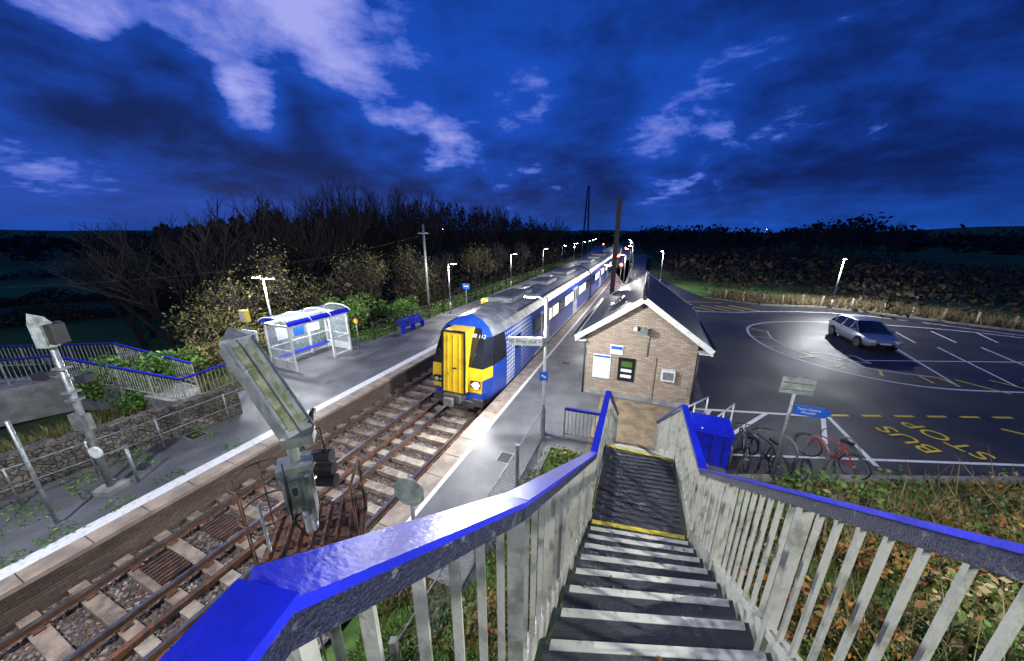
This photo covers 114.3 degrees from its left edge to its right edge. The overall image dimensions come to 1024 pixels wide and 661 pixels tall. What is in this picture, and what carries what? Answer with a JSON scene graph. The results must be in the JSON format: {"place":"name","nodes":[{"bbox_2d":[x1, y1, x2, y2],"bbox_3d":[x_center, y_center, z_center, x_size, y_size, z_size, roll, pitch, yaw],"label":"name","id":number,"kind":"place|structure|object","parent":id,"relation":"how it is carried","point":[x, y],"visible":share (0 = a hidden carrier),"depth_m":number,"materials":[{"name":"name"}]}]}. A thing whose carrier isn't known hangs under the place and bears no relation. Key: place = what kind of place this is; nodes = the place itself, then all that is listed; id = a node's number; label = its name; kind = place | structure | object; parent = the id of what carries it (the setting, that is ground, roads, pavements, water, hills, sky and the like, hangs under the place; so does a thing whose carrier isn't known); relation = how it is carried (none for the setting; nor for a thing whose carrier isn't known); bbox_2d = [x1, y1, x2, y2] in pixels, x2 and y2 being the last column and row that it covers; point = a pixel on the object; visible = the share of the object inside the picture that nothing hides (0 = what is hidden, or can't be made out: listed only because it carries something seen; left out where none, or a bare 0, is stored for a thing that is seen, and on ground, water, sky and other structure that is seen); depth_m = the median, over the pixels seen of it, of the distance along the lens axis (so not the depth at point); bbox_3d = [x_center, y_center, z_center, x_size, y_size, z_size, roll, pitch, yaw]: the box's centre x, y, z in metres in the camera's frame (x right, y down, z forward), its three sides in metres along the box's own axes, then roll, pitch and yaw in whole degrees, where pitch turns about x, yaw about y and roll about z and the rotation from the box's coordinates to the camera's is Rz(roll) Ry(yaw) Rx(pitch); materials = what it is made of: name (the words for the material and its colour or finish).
{"place":"outdoors","nodes":[
{"label":"outdoors","id":0,"kind":"place"},
{"bbox_2d":[0,368,437,660],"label":"railway track","id":1,"kind":"structure","parent":0,"point":[44,637],"depth_m":7.45,"materials":[{"name":"metal"}]},
{"bbox_2d":[139,513,242,585],"bbox_3d":[-7.433,5.039,7.767,0.900,0.085,1.600,7,18,21],"label":"track grating","id":2,"kind":"object","parent":1,"relation":"on","point":[164,567],"visible":0.94,"depth_m":7.40,"materials":[{"name":"metal"}]},
{"bbox_2d":[103,399,440,660],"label":"rail","id":3,"kind":"object","parent":1,"relation":"on","point":[122,651],"visible":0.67,"depth_m":6.99,"materials":[{"name":"metal"}]},
{"bbox_2d":[134,279,606,660],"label":"railway track","id":4,"kind":"structure","parent":0,"point":[151,647],"depth_m":10.04,"materials":[{"name":"brown metal"}]},
{"bbox_2d":[433,244,621,407],"bbox_3d":[14.378,-10.820,53.702,3.746,3.925,92.985,6,18,20],"label":"passenger train","id":5,"kind":"object","parent":4,"relation":"on","point":[479,361],"visible":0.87,"depth_m":14.20,"materials":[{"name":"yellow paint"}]},
{"bbox_2d":[332,441,596,660],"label":"bank grass","id":6,"kind":"structure","parent":0,"point":[403,603],"depth_m":5.79,"materials":[{"name":"green plant"}]},
{"bbox_2d":[0,226,1023,660],"bbox_3d":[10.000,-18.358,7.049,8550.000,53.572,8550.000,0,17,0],"label":"ground","id":7,"kind":"structure","parent":0,"point":[104,330],"depth_m":33.77,"materials":[{"name":"green plant"}]},
{"bbox_2d":[0,367,201,426],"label":"access ramp","id":8,"kind":"structure","parent":7,"relation":"on","point":[24,400],"depth_m":13.56,"materials":[{"name":"concrete"}]},
{"bbox_2d":[0,342,197,385],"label":"ramp railing","id":9,"kind":"object","parent":8,"relation":"on","point":[138,350],"visible":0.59,"depth_m":14.70,"materials":[{"name":"metal"}]},
{"bbox_2d":[0,350,266,399],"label":"ramp railing","id":10,"kind":"object","parent":8,"relation":"on","point":[146,374],"visible":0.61,"depth_m":13.13,"materials":[{"name":"metal"}]},
{"bbox_2d":[36,223,184,348],"bbox_3d":[-29.658,-2.785,25.093,6.694,10.502,6.136,7,18,22],"label":"bare tree","id":11,"kind":"object","parent":7,"relation":"on","point":[137,330],"visible":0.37,"depth_m":24.75,"materials":[{"name":"brown plant"}]},
{"bbox_2d":[0,266,241,327],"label":"field hedge","id":12,"kind":"object","parent":7,"relation":"on","point":[64,314],"visible":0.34,"depth_m":38.05,"materials":[{"name":"green plant"}]},
{"bbox_2d":[0,371,243,453],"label":"bank grass","id":13,"kind":"structure","parent":7,"relation":"on","point":[62,428],"depth_m":12.30,"materials":[{"name":"green plant"}]},
{"bbox_2d":[59,222,188,337],"bbox_3d":[-31.541,-3.733,27.997,5.956,10.678,5.460,-2,17,-8],"label":"bare tree","id":14,"kind":"object","parent":7,"relation":"on","point":[152,333],"visible":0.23,"depth_m":27.74,"materials":[{"name":"brown plant"}]},
{"bbox_2d":[30,217,218,355],"bbox_3d":[-24.854,-2.190,22.417,8.896,10.649,7.650,13,21,37],"label":"bare tree","id":15,"kind":"object","parent":7,"relation":"on","point":[157,314],"visible":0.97,"depth_m":21.82,"materials":[{"name":"brown plant"}]},
{"bbox_2d":[73,346,208,416],"bbox_3d":[-15.822,2.007,14.113,3.771,2.319,3.391,0,17,0],"label":"green bush","id":16,"kind":"object","parent":7,"relation":"on","point":[131,402],"visible":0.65,"depth_m":13.61,"materials":[{"name":"green plant"}]},
{"bbox_2d":[103,216,214,326],"bbox_3d":[-31.318,-4.623,30.156,6.054,11.109,7.654,16,23,42],"label":"bare tree","id":17,"kind":"object","parent":7,"relation":"on","point":[169,267],"visible":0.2,"depth_m":30.24,"materials":[{"name":"brown plant"}]},
{"bbox_2d":[111,214,219,330],"bbox_3d":[-30.272,-4.395,29.220,7.149,11.218,9.038,-9,19,-27],"label":"bare tree","id":18,"kind":"object","parent":7,"relation":"on","point":[161,262],"visible":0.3,"depth_m":29.12,"materials":[{"name":"brown plant"}]},
{"bbox_2d":[128,210,235,307],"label":"bare tree","id":19,"kind":"object","parent":7,"relation":"on","point":[187,243],"visible":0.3,"depth_m":30.84,"materials":[{"name":"brown plant"}]},
{"bbox_2d":[140,209,261,341],"bbox_3d":[-23.333,-3.500,25.680,7.534,11.297,7.283,9,19,28],"label":"bare tree","id":20,"kind":"object","parent":7,"relation":"on","point":[202,249],"visible":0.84,"depth_m":24.96,"materials":[{"name":"brown plant"}]},
{"bbox_2d":[168,323,270,382],"bbox_3d":[-14.456,1.015,16.683,3.947,2.665,4.091,-8,18,-24],"label":"autumn bush","id":21,"kind":"object","parent":7,"relation":"on","point":[212,353],"visible":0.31,"depth_m":16.16,"materials":[{"name":"green plant"}]},
{"bbox_2d":[169,252,273,337],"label":"autumn tree","id":22,"kind":"object","parent":7,"relation":"on","point":[231,301],"visible":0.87,"depth_m":18.25,"materials":[{"name":"yellow plant"}]},
{"bbox_2d":[162,194,281,325],"bbox_3d":[-25.429,-5.116,29.424,8.646,12.875,7.120,-9,19,-27],"label":"bare tree","id":23,"kind":"object","parent":7,"relation":"on","point":[249,273],"visible":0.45,"depth_m":28.33,"materials":[{"name":"brown plant"}]},
{"bbox_2d":[161,296,300,366],"bbox_3d":[-15.857,-0.275,20.219,5.040,3.861,6.811,0,17,0],"label":"autumn bush","id":24,"kind":"object","parent":7,"relation":"on","point":[236,323],"visible":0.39,"depth_m":18.11,"materials":[{"name":"green plant"}]},
{"bbox_2d":[211,185,298,316],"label":"bare tree","id":25,"kind":"object","parent":7,"relation":"on","point":[262,219],"visible":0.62,"depth_m":30.83,"materials":[{"name":"brown plant"}]},
{"bbox_2d":[223,197,326,310],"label":"bare tree","id":26,"kind":"object","parent":7,"relation":"on","point":[282,264],"visible":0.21,"depth_m":34.93,"materials":[{"name":"brown plant"}]},
{"bbox_2d":[236,239,339,336],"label":"autumn tree","id":27,"kind":"object","parent":7,"relation":"on","point":[271,287],"visible":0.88,"depth_m":21.23,"materials":[{"name":"yellow plant"}]},
{"bbox_2d":[235,192,350,306],"bbox_3d":[-22.672,-7.406,35.338,8.888,14.053,7.643,3,17,9],"label":"bare tree","id":28,"kind":"object","parent":7,"relation":"on","point":[320,250],"visible":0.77,"depth_m":34.55,"materials":[{"name":"brown plant"}]},
{"bbox_2d":[219,327,367,660],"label":"railway signal","id":29,"kind":"object","parent":7,"relation":"on","point":[307,521],"visible":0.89,"depth_m":3.21,"materials":[{"name":"metal"}]},
{"bbox_2d":[260,199,335,307],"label":"bare tree","id":30,"kind":"object","parent":7,"relation":"on","point":[293,253],"visible":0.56,"depth_m":34.74,"materials":[{"name":"brown plant"}]},
{"bbox_2d":[0,246,605,636],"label":"platform","id":31,"kind":"structure","parent":7,"relation":"on","point":[51,573],"depth_m":9.10,"materials":[{"name":"concrete"}]},
{"bbox_2d":[4,420,67,528],"bbox_3d":[-10.321,3.143,7.135,0.200,2.700,0.200,0,17,0],"label":"steel post","id":32,"kind":"object","parent":31,"relation":"on","point":[57,523],"visible":1,"depth_m":7.13,"materials":[{"name":"grey metal"}]},
{"bbox_2d":[26,314,132,496],"bbox_3d":[-10.399,1.865,7.903,1.220,4.730,0.510,0,17,0],"label":"railway signal","id":33,"kind":"object","parent":31,"relation":"on","point":[47,333],"visible":1,"depth_m":7.69,"materials":[{"name":"metal"}]},
{"bbox_2d":[0,385,242,499],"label":"stone wall","id":34,"kind":"structure","parent":31,"relation":"on","point":[20,474],"depth_m":9.71,"materials":[{"name":"grey stone"}]},
{"bbox_2d":[0,388,249,505],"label":"pipe handrail","id":35,"kind":"object","parent":31,"relation":"on","point":[12,487],"visible":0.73,"depth_m":9.03,"materials":[{"name":"metal"}]},
{"bbox_2d":[0,424,250,567],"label":"platform weeds","id":36,"kind":"object","parent":31,"relation":"on","point":[81,498],"visible":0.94,"depth_m":8.18,"materials":[{"name":"green plant"}]},
{"bbox_2d":[257,303,351,371],"bbox_3d":[-10.443,0.199,17.129,2.100,2.632,3.550,7,18,21],"label":"waiting shelter","id":37,"kind":"object","parent":31,"relation":"on","point":[283,332],"visible":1,"depth_m":16.93,"materials":[{"name":"white paint"}]},
{"bbox_2d":[371,248,590,339],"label":"platform fence","id":38,"kind":"object","parent":31,"relation":"on","point":[429,308],"visible":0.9,"depth_m":29.48,"materials":[{"name":"green"}]},
{"bbox_2d":[0,257,620,660],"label":"ballast bed","id":39,"kind":"object","parent":7,"relation":"on","point":[76,629],"depth_m":7.16,"materials":[{"name":"gravel"}]},
{"bbox_2d":[286,306,342,347],"bbox_3d":[-11.974,-0.062,20.306,2.922,2.492,3.527,0,17,0],"label":"green bush","id":40,"kind":"object","parent":7,"relation":"on","point":[304,342],"visible":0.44,"depth_m":19.74,"materials":[{"name":"green plant"}]},
{"bbox_2d":[288,194,346,274],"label":"bare tree","id":41,"kind":"object","parent":7,"relation":"on","point":[327,267],"visible":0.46,"depth_m":42.08,"materials":[{"name":"brown plant"}]},
{"bbox_2d":[299,187,366,280],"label":"bare tree","id":42,"kind":"object","parent":7,"relation":"on","point":[337,226],"visible":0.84,"depth_m":41.63,"materials":[{"name":"brown plant"}]},
{"bbox_2d":[321,186,358,280],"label":"bare tree","id":43,"kind":"object","parent":7,"relation":"on","point":[350,222],"visible":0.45,"depth_m":44.62,"materials":[{"name":"brown plant"}]},
{"bbox_2d":[315,172,373,264],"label":"bare tree","id":44,"kind":"object","parent":7,"relation":"on","point":[364,224],"visible":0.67,"depth_m":45.69,"materials":[{"name":"brown plant"}]},
{"bbox_2d":[310,263,383,332],"bbox_3d":[-13.869,-2.970,27.616,6.535,5.241,8.410,0,17,0],"label":"autumn bush","id":45,"kind":"object","parent":7,"relation":"on","point":[341,293],"visible":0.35,"depth_m":26.09,"materials":[{"name":"yellow plant"}]},
{"bbox_2d":[320,292,375,331],"bbox_3d":[-11.235,-1.113,22.999,3.841,2.804,3.836,0,17,0],"label":"green bush","id":46,"kind":"object","parent":7,"relation":"on","point":[357,308],"visible":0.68,"depth_m":22.05,"materials":[{"name":"green plant"}]},
{"bbox_2d":[152,200,548,312],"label":"woodland canopy","id":47,"kind":"object","parent":7,"relation":"on","point":[189,301],"visible":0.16,"depth_m":73.76,"materials":[{"name":"plant"}]},
{"bbox_2d":[324,240,390,323],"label":"autumn tree","id":48,"kind":"object","parent":7,"relation":"on","point":[370,272],"visible":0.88,"depth_m":25.21,"materials":[{"name":"brown plant"}]},
{"bbox_2d":[340,176,384,277],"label":"bare tree","id":49,"kind":"object","parent":7,"relation":"on","point":[366,209],"visible":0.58,"depth_m":56.02,"materials":[{"name":"brown plant"}]},
{"bbox_2d":[353,185,388,275],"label":"bare tree","id":50,"kind":"object","parent":7,"relation":"on","point":[374,230],"visible":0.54,"depth_m":58.60,"materials":[{"name":"brown plant"}]},
{"bbox_2d":[166,237,587,344],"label":"woodland undergrowth","id":51,"kind":"object","parent":7,"relation":"on","point":[537,259],"visible":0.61,"depth_m":47.85,"materials":[{"name":"green plant"}]},
{"bbox_2d":[379,183,411,268],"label":"bare tree","id":52,"kind":"object","parent":7,"relation":"on","point":[399,253],"visible":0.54,"depth_m":62.40,"materials":[{"name":"brown plant"}]},
{"bbox_2d":[372,294,420,324],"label":"green bush","id":53,"kind":"object","parent":7,"relation":"on","point":[396,308],"visible":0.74,"depth_m":25.83,"materials":[{"name":"green plant"}]},
{"bbox_2d":[377,196,421,278],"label":"bare tree","id":54,"kind":"object","parent":7,"relation":"on","point":[411,241],"visible":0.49,"depth_m":63.42,"materials":[{"name":"brown plant"}]},
{"bbox_2d":[379,188,428,269],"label":"bare tree","id":55,"kind":"object","parent":7,"relation":"on","point":[407,229],"visible":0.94,"depth_m":59.97,"materials":[{"name":"brown plant"}]},
{"bbox_2d":[394,474,423,519],"bbox_3d":[-1.482,3.594,5.183,0.462,3.150,0.080,3,17,11],"label":"octagonal sign","id":56,"kind":"object","parent":7,"relation":"on","point":[408,490],"visible":0.76,"depth_m":4.77,"materials":[{"name":"metal"}]},
{"bbox_2d":[382,243,439,300],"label":"autumn tree","id":57,"kind":"object","parent":7,"relation":"on","point":[405,272],"visible":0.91,"depth_m":29.46,"materials":[{"name":"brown plant"}]},
{"bbox_2d":[390,279,448,307],"bbox_3d":[-8.615,-3.834,32.669,5.234,3.143,6.590,0,17,0],"label":"autumn bush","id":58,"kind":"object","parent":7,"relation":"on","point":[439,287],"visible":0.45,"depth_m":32.01,"materials":[{"name":"green plant"}]},
{"bbox_2d":[408,187,445,265],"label":"bare tree","id":59,"kind":"object","parent":7,"relation":"on","point":[429,230],"visible":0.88,"depth_m":65.01,"materials":[{"name":"brown plant"}]},
{"bbox_2d":[425,200,450,267],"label":"bare tree","id":60,"kind":"object","parent":7,"relation":"on","point":[437,247],"visible":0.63,"depth_m":76.66,"materials":[{"name":"brown plant"}]},
{"bbox_2d":[423,252,454,298],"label":"bare tree","id":61,"kind":"object","parent":7,"relation":"on","point":[436,270],"visible":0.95,"depth_m":33.92,"materials":[{"name":"brown plant"}]},
{"bbox_2d":[434,196,456,259],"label":"bare tree","id":62,"kind":"object","parent":7,"relation":"on","point":[448,237],"visible":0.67,"depth_m":80.35,"materials":[{"name":"brown plant"}]},
{"bbox_2d":[350,266,553,339],"bbox_3d":[-1.197,-5.483,41.036,2.448,1.132,45.310,6,18,21],"label":"platform hedge","id":63,"kind":"object","parent":7,"relation":"on","point":[437,308],"visible":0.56,"depth_m":30.25,"materials":[{"name":"green plant"}]},
{"bbox_2d":[446,199,470,266],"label":"bare tree","id":64,"kind":"object","parent":7,"relation":"on","point":[452,222],"visible":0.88,"depth_m":80.59,"materials":[{"name":"brown plant"}]},
{"bbox_2d":[450,197,472,260],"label":"bare tree","id":65,"kind":"object","parent":7,"relation":"on","point":[461,224],"visible":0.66,"depth_m":84.76,"materials":[{"name":"brown plant"}]},
{"bbox_2d":[456,243,495,288],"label":"autumn tree","id":66,"kind":"object","parent":7,"relation":"on","point":[476,261],"visible":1,"depth_m":39.10,"materials":[{"name":"brown plant"}]},
{"bbox_2d":[465,197,497,255],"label":"bare tree","id":67,"kind":"object","parent":7,"relation":"on","point":[473,228],"visible":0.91,"depth_m":81.22,"materials":[{"name":"brown plant"}]},
{"bbox_2d":[471,202,504,263],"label":"bare tree","id":68,"kind":"object","parent":7,"relation":"on","point":[488,226],"visible":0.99,"depth_m":81.06,"materials":[{"name":"brown plant"}]},
{"bbox_2d":[378,442,598,660],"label":"bank bramble","id":69,"kind":"object","parent":7,"relation":"on","point":[475,638],"visible":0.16,"depth_m":5.22,"materials":[{"name":"green plant"}]},
{"bbox_2d":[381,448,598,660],"bbox_3d":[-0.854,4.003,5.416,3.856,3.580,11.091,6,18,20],"label":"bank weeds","id":70,"kind":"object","parent":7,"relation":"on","point":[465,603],"visible":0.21,"depth_m":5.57,"materials":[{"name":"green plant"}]},
{"bbox_2d":[381,460,598,660],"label":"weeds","id":71,"kind":"object","parent":7,"relation":"on","point":[471,641],"visible":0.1,"depth_m":4.50,"materials":[{"name":"green plant"}]},
{"bbox_2d":[369,246,632,602],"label":"platform","id":72,"kind":"structure","parent":7,"relation":"on","point":[473,472],"depth_m":10.79,"materials":[{"name":"concrete"}]},
{"bbox_2d":[388,403,544,660],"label":"chain link fence","id":73,"kind":"object","parent":72,"relation":"on","point":[393,645],"visible":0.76,"depth_m":6.59,"materials":[{"name":"metal"}]},
{"bbox_2d":[523,293,547,435],"bbox_3d":[0.741,1.157,10.381,0.852,4.650,0.275,6,18,18],"label":"platform lamp post","id":74,"kind":"object","parent":72,"relation":"on","point":[531,295],"visible":0.68,"depth_m":9.96,"materials":[{"name":"grey metal"}]},
{"bbox_2d":[508,336,546,346],"bbox_3d":[0.469,0.330,10.093,1.195,0.300,0.100,2,17,5],"label":"way out sign","id":75,"kind":"object","parent":74,"relation":"attached to","point":[530,341],"visible":1,"depth_m":10.07,"materials":[{"name":"white metal"}]},
{"bbox_2d":[0,212,1023,260],"bbox_3d":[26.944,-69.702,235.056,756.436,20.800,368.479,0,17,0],"label":"distant treeline","id":76,"kind":"object","parent":7,"relation":"on","point":[26,246],"visible":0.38,"depth_m":148.10,"materials":[{"name":"green plant"}]},
{"bbox_2d":[536,216,570,253],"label":"bare tree","id":77,"kind":"object","parent":7,"relation":"on","point":[553,232],"visible":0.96,"depth_m":94.60,"materials":[{"name":"brown plant"}]},
{"bbox_2d":[523,439,802,660],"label":"footbridge stairs","id":78,"kind":"structure","parent":7,"relation":"on","point":[639,493],"depth_m":2.50,"materials":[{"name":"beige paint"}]},
{"bbox_2d":[159,391,618,660],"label":"stair railing","id":79,"kind":"object","parent":78,"relation":"on","point":[292,607],"visible":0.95,"depth_m":0.65,"materials":[{"name":"blue metal"}]},
{"bbox_2d":[653,404,1023,660],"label":"stair railing","id":80,"kind":"object","parent":78,"relation":"on","point":[676,436],"visible":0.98,"depth_m":1.47,"materials":[{"name":"white metal"}]},
{"bbox_2d":[616,255,1023,475],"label":"car park","id":81,"kind":"structure","parent":7,"relation":"on","point":[742,369],"depth_m":14.19,"materials":[{"name":"grey asphalt"}]},
{"bbox_2d":[735,422,758,471],"bbox_3d":[6.756,3.286,9.601,0.593,1.007,1.742,8,18,25],"label":"bicycle","id":82,"kind":"object","parent":81,"relation":"on","point":[745,449],"visible":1,"depth_m":9.40,"materials":[{"name":"black metal"}]},
{"bbox_2d":[741,428,790,479],"bbox_3d":[7.149,3.357,9.363,0.593,1.007,1.742,-1,17,-3],"label":"bicycle","id":83,"kind":"object","parent":81,"relation":"on","point":[775,442],"visible":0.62,"depth_m":9.17,"materials":[{"name":"black metal"}]},
{"bbox_2d":[795,428,872,479],"bbox_3d":[8.995,3.372,9.313,0.593,1.007,1.742,-7,18,-23],"label":"bicycle","id":84,"kind":"object","parent":81,"relation":"on","point":[832,457],"visible":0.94,"depth_m":9.13,"materials":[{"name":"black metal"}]},
{"bbox_2d":[687,301,1023,466],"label":"road markings","id":85,"kind":"object","parent":81,"relation":"on","point":[824,433],"visible":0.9,"depth_m":13.74,"materials":[{"name":"white paint"}]},
{"bbox_2d":[704,297,1023,483],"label":"kerb","id":86,"kind":"structure","parent":81,"relation":"on","point":[767,477],"depth_m":8.86,"materials":[{"name":"concrete"}]},
{"bbox_2d":[770,376,831,481],"bbox_3d":[7.161,2.602,8.334,1.130,3.050,0.135,6,18,19],"label":"direction sign","id":87,"kind":"object","parent":86,"relation":"on","point":[794,386],"visible":1,"depth_m":8.06,"materials":[{"name":"metal"}]},
{"bbox_2d":[828,315,901,350],"bbox_3d":[21.144,0.024,19.918,1.955,1.485,4.003,5,17,16],"label":"parked car","id":88,"kind":"object","parent":81,"relation":"on","point":[859,331],"visible":0.98,"depth_m":19.23,"materials":[{"name":"silver metal"}]},
{"bbox_2d":[634,241,1023,319],"bbox_3d":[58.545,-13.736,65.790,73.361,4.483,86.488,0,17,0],"label":"scrubland","id":89,"kind":"structure","parent":7,"relation":"on","point":[910,293],"depth_m":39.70,"materials":[{"name":"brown plant"}]},
{"bbox_2d":[689,464,1023,660],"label":"bank weeds","id":90,"kind":"object","parent":7,"relation":"on","point":[984,588],"visible":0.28,"depth_m":4.67,"materials":[{"name":"green plant"}]},
{"bbox_2d":[691,465,1023,660],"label":"bank bramble","id":91,"kind":"object","parent":7,"relation":"on","point":[988,631],"visible":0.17,"depth_m":6.49,"materials":[{"name":"green plant"}]},
{"bbox_2d":[692,473,1023,660],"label":"bank grass","id":92,"kind":"structure","parent":7,"relation":"on","point":[874,594],"depth_m":4.92,"materials":[{"name":"green plant"}]},
{"bbox_2d":[693,478,1023,660],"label":"orange weeds","id":93,"kind":"object","parent":7,"relation":"on","point":[822,603],"visible":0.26,"depth_m":4.85,"materials":[{"name":"orange plant"}]},
{"bbox_2d":[704,288,1023,329],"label":"verge grass","id":94,"kind":"structure","parent":7,"relation":"on","point":[987,319],"depth_m":27.85,"materials":[{"name":"green plant"}]},
{"bbox_2d":[712,447,1023,660],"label":"tall dry stalks","id":95,"kind":"object","parent":7,"relation":"on","point":[965,647],"visible":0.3,"depth_m":6.08,"materials":[{"name":"brown plant"}]},
{"bbox_2d":[0,0,1023,232],"label":"sky","id":96,"kind":"structure","parent":0,"point":[775,115],"materials":[{"name":"blue"}]},
{"bbox_2d":[551,371,725,488],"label":"forecourt path","id":97,"kind":"structure","parent":0,"point":[636,425],"depth_m":11.69,"materials":[{"name":"concrete"}]},
{"bbox_2d":[563,407,599,438],"bbox_3d":[2.291,3.024,10.351,1.372,1.129,0.088,5,17,17],"label":"path railing","id":98,"kind":"object","parent":97,"relation":"on","point":[580,411],"visible":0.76,"depth_m":10.35,"materials":[{"name":"grey metal"}]},
{"bbox_2d":[609,198,622,294],"bbox_3d":[6.397,-3.825,20.705,0.575,8.300,0.300,7,18,21],"label":"wooden pole","id":99,"kind":"object","parent":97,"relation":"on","point":[616,235],"visible":0.55,"depth_m":20.16,"materials":[{"name":"brown wood"}]},
{"bbox_2d":[572,271,717,410],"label":"station building","id":100,"kind":"structure","parent":97,"relation":"on","point":[646,336],"depth_m":12.67,"materials":[{"name":"beige brick"}]},
{"bbox_2d":[690,412,735,468],"bbox_3d":[5.749,3.183,9.661,1.040,1.159,0.897,7,18,21],"label":"storage bin","id":101,"kind":"object","parent":97,"relation":"on","point":[716,435],"visible":0.81,"depth_m":9.32,"materials":[{"name":"blue paint"}]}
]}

